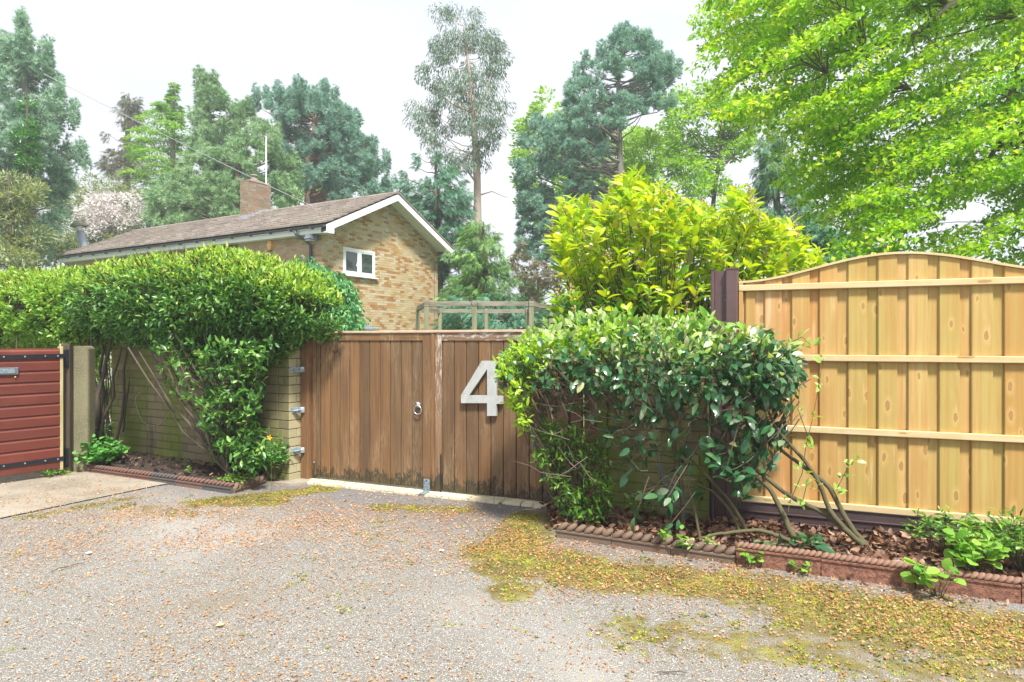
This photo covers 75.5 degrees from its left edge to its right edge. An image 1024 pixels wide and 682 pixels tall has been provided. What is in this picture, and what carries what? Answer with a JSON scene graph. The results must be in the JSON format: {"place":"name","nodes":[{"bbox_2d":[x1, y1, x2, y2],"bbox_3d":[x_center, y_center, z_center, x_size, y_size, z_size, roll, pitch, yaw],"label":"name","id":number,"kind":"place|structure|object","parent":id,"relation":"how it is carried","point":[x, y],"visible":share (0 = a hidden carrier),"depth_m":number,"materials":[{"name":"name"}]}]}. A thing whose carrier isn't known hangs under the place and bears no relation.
{"place":"outdoors","nodes":[
{"label":"outdoors","id":0,"kind":"place"},
{"bbox_2d":[0,417,166,517],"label":"concrete drive","id":1,"kind":"structure","parent":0,"point":[17,488],"depth_m":7.11,"materials":[{"name":"beige concrete"}]},
{"bbox_2d":[34,469,70,475],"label":"ground weed","id":2,"kind":"object","parent":1,"relation":"on","point":[49,473],"visible":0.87,"depth_m":7.74,"materials":[{"name":"green plant"}]},
{"bbox_2d":[0,260,139,447],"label":"clipped hedge","id":3,"kind":"object","parent":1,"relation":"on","point":[31,317],"visible":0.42,"depth_m":8.85,"materials":[{"name":"green plant"}]},
{"bbox_2d":[40,172,146,255],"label":"sage tree","id":4,"kind":"object","parent":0,"point":[95,184],"visible":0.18,"depth_m":35.79,"materials":[{"name":"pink plant"}]},
{"bbox_2d":[92,92,150,232],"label":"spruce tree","id":5,"kind":"object","parent":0,"point":[130,109],"visible":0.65,"depth_m":41.65,"materials":[{"name":"green plant"}]},
{"bbox_2d":[100,451,262,482],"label":"flower bed soil","id":6,"kind":"structure","parent":0,"point":[148,467],"depth_m":7.89,"materials":[{"name":"brown soil"}]},
{"bbox_2d":[72,434,129,465],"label":"ferny plant","id":7,"kind":"object","parent":6,"relation":"on","point":[102,454],"visible":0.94,"depth_m":8.06,"materials":[{"name":"green plant"}]},
{"bbox_2d":[95,419,113,442],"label":"seedling","id":8,"kind":"object","parent":6,"relation":"on","point":[105,434],"visible":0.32,"depth_m":8.67,"materials":[{"name":"green plant"}]},
{"bbox_2d":[117,453,127,459],"bbox_3d":[-4.981,1.480,8.419,0.183,0.120,0.128,0,0,16],"label":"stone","id":9,"kind":"object","parent":6,"relation":"on","point":[121,457],"visible":0.22,"depth_m":8.37,"materials":[{"name":"grey stone"}]},
{"bbox_2d":[105,448,264,477],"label":"dead leaves","id":10,"kind":"object","parent":6,"relation":"on","point":[177,464],"visible":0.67,"depth_m":7.85,"materials":[{"name":"brown plant"}]},
{"bbox_2d":[56,241,348,477],"bbox_3d":[-3.942,0.160,8.193,4.697,2.760,2.005,0,0,30],"label":"clipped hedge","id":11,"kind":"object","parent":6,"relation":"on","point":[203,301],"visible":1,"depth_m":7.37,"materials":[{"name":"green plant"}]},
{"bbox_2d":[212,472,255,482],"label":"ground weed","id":12,"kind":"object","parent":6,"relation":"on","point":[231,479],"visible":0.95,"depth_m":7.15,"materials":[{"name":"green plant"}]},
{"bbox_2d":[291,169,343,205],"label":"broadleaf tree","id":13,"kind":"object","parent":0,"point":[295,203],"visible":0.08,"depth_m":39.55,"materials":[{"name":"green plant"}]},
{"bbox_2d":[97,383,583,489],"bbox_3d":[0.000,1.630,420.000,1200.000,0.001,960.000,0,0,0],"label":"ground","id":14,"kind":"structure","parent":0,"point":[583,423],"depth_m":14.09,"materials":[{"name":"brown soil"}]},
{"bbox_2d":[0,168,58,275],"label":"willow bush","id":15,"kind":"object","parent":14,"relation":"on","point":[13,248],"visible":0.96,"depth_m":20.92,"materials":[{"name":"green plant"}]},
{"bbox_2d":[0,5,94,270],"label":"ivy clad conifer","id":16,"kind":"object","parent":14,"relation":"on","point":[18,49],"visible":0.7,"depth_m":26.60,"materials":[{"name":"green plant"}]},
{"bbox_2d":[2,95,45,264],"bbox_3d":[-18.380,-3.823,24.926,1.933,10.846,1.209,0,0,21],"label":"ivy","id":17,"kind":"object","parent":16,"relation":"attached to","point":[32,135],"visible":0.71,"depth_m":24.80,"materials":[{"name":"green plant"}]},
{"bbox_2d":[39,227,117,267],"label":"shrub","id":18,"kind":"object","parent":14,"relation":"on","point":[65,245],"visible":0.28,"depth_m":32.51,"materials":[{"name":"green plant"}]},
{"bbox_2d":[95,354,111,440],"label":"shrub","id":19,"kind":"object","parent":14,"relation":"on","point":[97,360],"visible":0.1,"depth_m":10.52,"materials":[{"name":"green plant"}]},
{"bbox_2d":[71,187,147,241],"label":"blossom tree","id":20,"kind":"object","parent":14,"relation":"on","point":[102,220],"visible":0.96,"depth_m":33.48,"materials":[{"name":"white plant"}]},
{"bbox_2d":[117,82,200,221],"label":"cedar tree","id":21,"kind":"object","parent":14,"relation":"on","point":[173,114],"visible":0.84,"depth_m":37.68,"materials":[{"name":"green plant"}]},
{"bbox_2d":[148,64,256,225],"bbox_3d":[-17.022,-6.709,36.020,6.608,16.618,4.571,0,0,24],"label":"pine tree","id":22,"kind":"object","parent":14,"relation":"on","point":[211,96],"visible":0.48,"depth_m":35.28,"materials":[{"name":"green plant"}]},
{"bbox_2d":[111,341,300,479],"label":"garden wall","id":23,"kind":"structure","parent":14,"relation":"on","point":[166,437],"depth_m":8.48,"materials":[{"name":"brick"}]},
{"bbox_2d":[132,392,171,425],"bbox_3d":[-4.763,0.899,8.718,0.946,0.426,0.006,0,0,29],"label":"pale cord","id":24,"kind":"object","parent":23,"relation":"hanging from","point":[139,415],"visible":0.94,"depth_m":8.82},
{"bbox_2d":[290,407,304,412],"bbox_3d":[-2.433,0.785,7.511,0.155,0.064,0.032,0,0,-28],"label":"wall bracket","id":25,"kind":"object","parent":23,"relation":"attached to","point":[297,409],"depth_m":7.51,"materials":[{"name":"metal"}]},
{"bbox_2d":[290,367,304,372],"bbox_3d":[-2.433,0.325,7.511,0.155,0.064,0.032,0,0,-28],"label":"wall bracket","id":26,"kind":"object","parent":23,"relation":"attached to","point":[297,369],"depth_m":7.52,"materials":[{"name":"metal"}]},
{"bbox_2d":[291,447,304,453],"bbox_3d":[-2.433,1.245,7.511,0.155,0.064,0.032,0,0,-28],"label":"wall bracket","id":27,"kind":"object","parent":23,"relation":"attached to","point":[298,450],"depth_m":7.52,"materials":[{"name":"metal"}]},
{"bbox_2d":[140,115,305,227],"bbox_3d":[-14.347,-5.126,32.927,6.897,13.453,9.081,0,0,-43],"label":"broadleaf tree","id":28,"kind":"object","parent":14,"relation":"on","point":[243,160],"visible":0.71,"depth_m":31.73,"materials":[{"name":"green plant"}]},
{"bbox_2d":[55,174,453,382],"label":"house","id":29,"kind":"structure","parent":14,"relation":"on","point":[383,252],"depth_m":22.71,"materials":[{"name":"brick"}]},
{"bbox_2d":[70,220,87,246],"bbox_3d":[-18.637,-2.084,28.500,0.682,6.245,0.682,0,0,45],"label":"flue pipe","id":30,"kind":"object","parent":29,"relation":"attached to","point":[79,225],"visible":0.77,"depth_m":28.38,"materials":[{"name":"metal"}]},
{"bbox_2d":[44,74,310,205],"bbox_3d":[-8.834,-5.719,22.989,12.730,5.557,0.020,0,0,-18],"label":"overhead cable","id":31,"kind":"object","parent":29,"relation":"attached to","point":[175,140],"visible":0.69,"depth_m":22.22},
{"bbox_2d":[257,134,274,183],"bbox_3d":[-9.530,-6.475,25.639,0.320,2.950,0.701,0,0,30],"label":"aerial mast","id":32,"kind":"object","parent":29,"relation":"attached to","point":[266,137],"visible":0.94,"depth_m":25.62,"materials":[{"name":"white metal"}]},
{"bbox_2d":[267,240,273,251],"bbox_3d":[-7.721,-3.033,21.087,0.260,0.355,0.084,0,0,30],"label":"alarm box","id":33,"kind":"object","parent":29,"relation":"attached to","point":[270,244],"visible":1,"depth_m":21.06,"materials":[{"name":"orange plastic"}]},
{"bbox_2d":[343,247,378,279],"bbox_3d":[-4.905,-2.505,21.415,0.160,0.910,1.583,0,0,30],"label":"window","id":34,"kind":"structure","parent":29,"relation":"in","point":[358,263],"depth_m":21.34,"materials":[{"name":"white plastic"}]},
{"bbox_2d":[250,72,398,204],"bbox_3d":[-9.863,-6.272,34.998,7.922,15.744,5.571,0,0,0],"label":"scots pine","id":35,"kind":"object","parent":14,"relation":"on","point":[336,165],"visible":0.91,"depth_m":34.02,"materials":[{"name":"green plant"}]},
{"bbox_2d":[288,255,370,330],"bbox_3d":[-5.297,-0.338,17.783,2.936,3.876,2.538,0,0,0],"label":"climbing shrub","id":36,"kind":"object","parent":14,"relation":"on","point":[354,314],"visible":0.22,"depth_m":17.46,"materials":[{"name":"green plant"}]},
{"bbox_2d":[392,150,491,325],"bbox_3d":[-3.116,-3.394,29.074,4.727,9.989,3.764,0,0,0],"label":"cypress tree","id":37,"kind":"object","parent":14,"relation":"on","point":[433,203],"visible":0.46,"depth_m":28.63,"materials":[{"name":"green plant"}]},
{"bbox_2d":[402,1,516,284],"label":"eucalyptus tree","id":38,"kind":"object","parent":14,"relation":"on","point":[477,143],"visible":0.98,"depth_m":31.81,"materials":[{"name":"green plant"}]},
{"bbox_2d":[415,301,552,332],"bbox_3d":[-0.634,0.405,14.600,3.094,2.390,3.313,0,0,0],"label":"pergola","id":39,"kind":"object","parent":14,"relation":"on","point":[474,311],"visible":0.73,"depth_m":13.38,"materials":[{"name":"wood"}]},
{"bbox_2d":[432,217,547,329],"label":"cypress tree","id":40,"kind":"object","parent":14,"relation":"on","point":[484,278],"visible":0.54,"depth_m":23.58,"materials":[{"name":"green plant"}]},
{"bbox_2d":[432,292,564,332],"bbox_3d":[-0.300,-0.004,20.530,4.935,3.208,4.097,0,0,0],"label":"shrub","id":41,"kind":"object","parent":14,"relation":"on","point":[503,321],"visible":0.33,"depth_m":20.03,"materials":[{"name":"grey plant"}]},
{"bbox_2d":[508,240,562,324],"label":"copper shrub","id":42,"kind":"object","parent":14,"relation":"on","point":[546,283],"visible":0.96,"depth_m":21.80,"materials":[{"name":"brown plant"}]},
{"bbox_2d":[507,85,665,315],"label":"broadleaf tree","id":43,"kind":"object","parent":14,"relation":"on","point":[522,126],"visible":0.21,"depth_m":45.13,"materials":[{"name":"green plant"}]},
{"bbox_2d":[508,20,684,287],"bbox_3d":[4.049,-6.819,31.075,8.182,16.838,6.079,0,0,-21],"label":"blue pine","id":44,"kind":"object","parent":14,"relation":"on","point":[587,142],"visible":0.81,"depth_m":30.33,"materials":[{"name":"plant"}]},
{"bbox_2d":[596,341,710,519],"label":"garden wall","id":45,"kind":"structure","parent":14,"relation":"on","point":[634,484],"depth_m":6.00,"materials":[{"name":"brick"}]},
{"bbox_2d":[540,162,827,349],"bbox_3d":[2.178,-0.319,7.808,3.768,3.874,2.293,0,0,0],"label":"laurel bush","id":46,"kind":"object","parent":14,"relation":"on","point":[663,272],"visible":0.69,"depth_m":7.21,"materials":[{"name":"green plant"}]},
{"bbox_2d":[611,123,756,289],"bbox_3d":[8.857,-4.930,34.154,8.399,13.061,7.188,0,0,0],"label":"broadleaf tree","id":47,"kind":"object","parent":14,"relation":"on","point":[647,140],"visible":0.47,"depth_m":33.54,"materials":[{"name":"green plant"}]},
{"bbox_2d":[657,75,780,250],"bbox_3d":[11.270,-6.792,36.074,7.464,16.784,5.240,0,0,-21],"label":"broadleaf tree","id":48,"kind":"object","parent":14,"relation":"on","point":[731,141],"visible":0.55,"depth_m":35.62,"materials":[{"name":"green plant"}]},
{"bbox_2d":[749,130,850,263],"bbox_3d":[9.723,-2.706,21.998,4.092,8.612,3.073,0,0,0],"label":"weeping cypress","id":49,"kind":"object","parent":14,"relation":"on","point":[765,192],"visible":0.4,"depth_m":21.68,"materials":[{"name":"green plant"}]},
{"bbox_2d":[779,216,877,275],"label":"cypress tree","id":50,"kind":"object","parent":14,"relation":"on","point":[817,234],"visible":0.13,"depth_m":19.33,"materials":[{"name":"green plant"}]},
{"bbox_2d":[681,0,1023,265],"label":"beech tree","id":51,"kind":"object","parent":14,"relation":"on","point":[839,129],"visible":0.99,"depth_m":9.86,"materials":[{"name":"green plant"}]},
{"bbox_2d":[266,477,659,526],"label":"paving","id":52,"kind":"structure","parent":0,"point":[367,486],"depth_m":6.98,"materials":[{"name":"grey concrete"}]},
{"bbox_2d":[254,433,290,478],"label":"ferny plant","id":53,"kind":"object","parent":52,"relation":"on","point":[273,469],"visible":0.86,"depth_m":7.39,"materials":[{"name":"green plant"}]},
{"bbox_2d":[418,479,429,493],"bbox_3d":[-0.912,1.506,6.847,0.070,0.135,0.105,0,0,24],"label":"gate stop","id":54,"kind":"object","parent":52,"relation":"on","point":[426,486],"visible":1,"depth_m":6.88,"materials":[{"name":"metal"}]},
{"bbox_2d":[431,329,582,504],"bbox_3d":[-0.080,0.738,6.635,1.660,1.701,0.120,0,0,24],"label":"gate leaf","id":55,"kind":"object","parent":52,"relation":"on","point":[479,446],"visible":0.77,"depth_m":6.72,"materials":[{"name":"brown wood"}]},
{"bbox_2d":[582,327,595,501],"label":"gate pier","id":56,"kind":"structure","parent":52,"relation":"on","point":[586,423],"depth_m":6.23,"materials":[{"name":"brown brick"}]},
{"bbox_2d":[0,484,1023,681],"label":"driveway","id":57,"kind":"structure","parent":0,"point":[483,651],"depth_m":3.93,"materials":[{"name":"grey gravel"}]},
{"bbox_2d":[59,344,73,473],"bbox_3d":[-5.365,0.841,7.949,0.120,1.618,0.138,0,0,-7],"label":"gate post","id":58,"kind":"object","parent":57,"relation":"on","point":[68,405],"visible":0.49,"depth_m":7.92,"materials":[{"name":"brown wood"}]},
{"bbox_2d":[0,346,63,476],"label":"red gate","id":59,"kind":"structure","parent":58,"relation":"attached to","point":[31,410],"depth_m":7.55,"materials":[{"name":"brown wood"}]},
{"bbox_2d":[74,346,94,471],"bbox_3d":[-5.284,0.855,8.093,0.266,1.590,0.150,0,0,-6],"label":"concrete post","id":60,"kind":"object","parent":57,"relation":"on","point":[84,393],"visible":0.53,"depth_m":8.03,"materials":[{"name":"beige concrete"}]},
{"bbox_2d":[85,463,234,493],"bbox_3d":[-4.089,1.556,7.521,2.606,0.147,0.074,0,0,27],"label":"rope edging","id":61,"kind":"object","parent":57,"relation":"on","point":[200,483],"visible":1,"depth_m":7.37,"materials":[{"name":"concrete"}]},
{"bbox_2d":[233,473,270,492],"bbox_3d":[-2.814,1.560,7.339,0.076,0.139,0.837,0,0,18],"label":"rope edging","id":62,"kind":"object","parent":57,"relation":"on","point":[256,481],"visible":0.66,"depth_m":7.19,"materials":[{"name":"brown concrete"}]},
{"bbox_2d":[267,434,272,491],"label":"yellow flower","id":63,"kind":"object","parent":57,"relation":"on","point":[270,453],"visible":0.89,"depth_m":7.01,"materials":[{"name":"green plant"}]},
{"bbox_2d":[301,338,314,478],"bbox_3d":[-2.348,0.752,7.638,0.112,1.795,0.150,0,0,24],"label":"gate post","id":64,"kind":"object","parent":57,"relation":"on","point":[306,415],"visible":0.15,"depth_m":7.57,"materials":[{"name":"brown wood"}]},
{"bbox_2d":[311,330,430,488],"bbox_3d":[-1.564,0.725,7.298,1.590,1.671,0.128,0,0,24],"label":"gate leaf","id":65,"kind":"object","parent":64,"relation":"attached to","point":[371,406],"visible":0.97,"depth_m":7.26,"materials":[{"name":"weathered wood"},{"name":"galvanised metal"}]},
{"bbox_2d":[0,485,1023,681],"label":"moss","id":66,"kind":"object","parent":57,"relation":"on","point":[757,600],"visible":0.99,"depth_m":4.06,"materials":[{"name":"green plant"}]},
{"bbox_2d":[0,471,1023,681],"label":"fallen bud scales","id":67,"kind":"object","parent":57,"relation":"on","point":[603,586],"visible":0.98,"depth_m":4.43,"materials":[{"name":"brown plant"}]},
{"bbox_2d":[556,522,735,563],"bbox_3d":[0.996,1.551,5.085,1.416,0.159,0.090,0,0,28],"label":"rope edging","id":68,"kind":"object","parent":57,"relation":"on","point":[618,538],"visible":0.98,"depth_m":5.04,"materials":[{"name":"brown concrete"}]},
{"bbox_2d":[682,534,718,549],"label":"ground weed","id":69,"kind":"object","parent":68,"relation":"on","point":[704,540],"visible":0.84,"depth_m":4.90,"materials":[{"name":"green plant"}]},
{"bbox_2d":[658,525,684,552],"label":"ground weed","id":70,"kind":"object","parent":57,"relation":"on","point":[679,543],"visible":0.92,"depth_m":4.95,"materials":[{"name":"green plant"}]},
{"bbox_2d":[657,670,686,672],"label":"twig","id":71,"kind":"object","parent":57,"relation":"on","point":[671,671],"visible":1,"depth_m":3.17,"materials":[{"name":"beige wood"}]},
{"bbox_2d":[739,548,763,567],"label":"ground weed","id":72,"kind":"object","parent":57,"relation":"on","point":[749,557],"visible":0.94,"depth_m":4.65,"materials":[{"name":"green plant"}]},
{"bbox_2d":[590,543,1008,603],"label":"dead leaves","id":73,"kind":"object","parent":57,"relation":"on","point":[842,578],"visible":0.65,"depth_m":4.37,"materials":[{"name":"brown plant"}]},
{"bbox_2d":[788,560,812,575],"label":"ground weed","id":74,"kind":"object","parent":57,"relation":"on","point":[792,562],"visible":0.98,"depth_m":4.52,"materials":[{"name":"green plant"}]},
{"bbox_2d":[735,541,1023,603],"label":"rope edging","id":75,"kind":"object","parent":57,"relation":"on","point":[990,586],"visible":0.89,"depth_m":4.37,"materials":[{"name":"red brick"}]},
{"bbox_2d":[900,557,965,597],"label":"ground weed","id":76,"kind":"object","parent":57,"relation":"on","point":[924,574],"visible":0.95,"depth_m":4.14,"materials":[{"name":"green plant"}]},
{"bbox_2d":[0,0,1023,328],"label":"sky","id":77,"kind":"structure","parent":0,"point":[371,49],"materials":[{"name":"white"}]},
{"bbox_2d":[550,510,1022,577],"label":"mulch","id":78,"kind":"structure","parent":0,"point":[838,545],"depth_m":5.27,"materials":[{"name":"brown wood"}]},
{"bbox_2d":[492,317,660,524],"bbox_3d":[0.574,0.728,5.665,1.519,1.907,0.814,0,0,0],"label":"privet bush","id":79,"kind":"object","parent":78,"relation":"on","point":[571,500],"visible":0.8,"depth_m":5.61,"materials":[{"name":"green plant"}]},
{"bbox_2d":[493,304,867,546],"bbox_3d":[1.235,0.620,5.386,2.994,1.849,1.296,0,0,17],"label":"leathery bush","id":80,"kind":"object","parent":78,"relation":"on","point":[760,376],"visible":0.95,"depth_m":5.14,"materials":[{"name":"green plant"}]},
{"bbox_2d":[657,455,688,518],"bbox_3d":[1.337,1.218,5.525,0.281,0.591,0.055,0,0,0],"label":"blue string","id":81,"kind":"object","parent":80,"relation":"hanging from","point":[668,487],"visible":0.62,"depth_m":5.55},
{"bbox_2d":[710,267,738,523],"bbox_3d":[1.878,0.505,5.840,0.238,2.289,0.121,0,0,23],"label":"fence post","id":82,"kind":"object","parent":78,"relation":"on","point":[725,296],"visible":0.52,"depth_m":5.83,"materials":[{"name":"brown wood"}]},
{"bbox_2d":[739,251,1023,524],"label":"pine fence","id":83,"kind":"object","parent":82,"relation":"attached to","point":[919,401],"visible":0.91,"depth_m":5.33,"materials":[{"name":"beige wood"}]},
{"bbox_2d":[539,498,1023,576],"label":"dead leaves","id":84,"kind":"object","parent":78,"relation":"on","point":[919,552],"visible":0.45,"depth_m":5.27,"materials":[{"name":"brown plant"}]},
{"bbox_2d":[754,532,835,553],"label":"shrub","id":85,"kind":"object","parent":78,"relation":"on","point":[818,543],"visible":0.9,"depth_m":4.78,"materials":[{"name":"green plant"}]},
{"bbox_2d":[739,501,1023,545],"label":"gravel board","id":86,"kind":"object","parent":78,"relation":"on","point":[796,515],"visible":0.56,"depth_m":5.49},
{"bbox_2d":[900,505,1005,550],"bbox_3d":[3.224,1.383,4.803,0.717,0.318,0.580,0,0,0],"label":"shrub","id":87,"kind":"object","parent":78,"relation":"on","point":[928,520],"visible":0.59,"depth_m":4.83,"materials":[{"name":"green plant"}]},
{"bbox_2d":[942,521,1009,572],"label":"leafy plant","id":88,"kind":"object","parent":78,"relation":"on","point":[969,549],"visible":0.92,"depth_m":4.24,"materials":[{"name":"green plant"}]},
{"bbox_2d":[970,505,1023,571],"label":"shrub","id":89,"kind":"object","parent":78,"relation":"on","point":[1010,538],"visible":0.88,"depth_m":4.45,"materials":[{"name":"green plant"}]}
]}

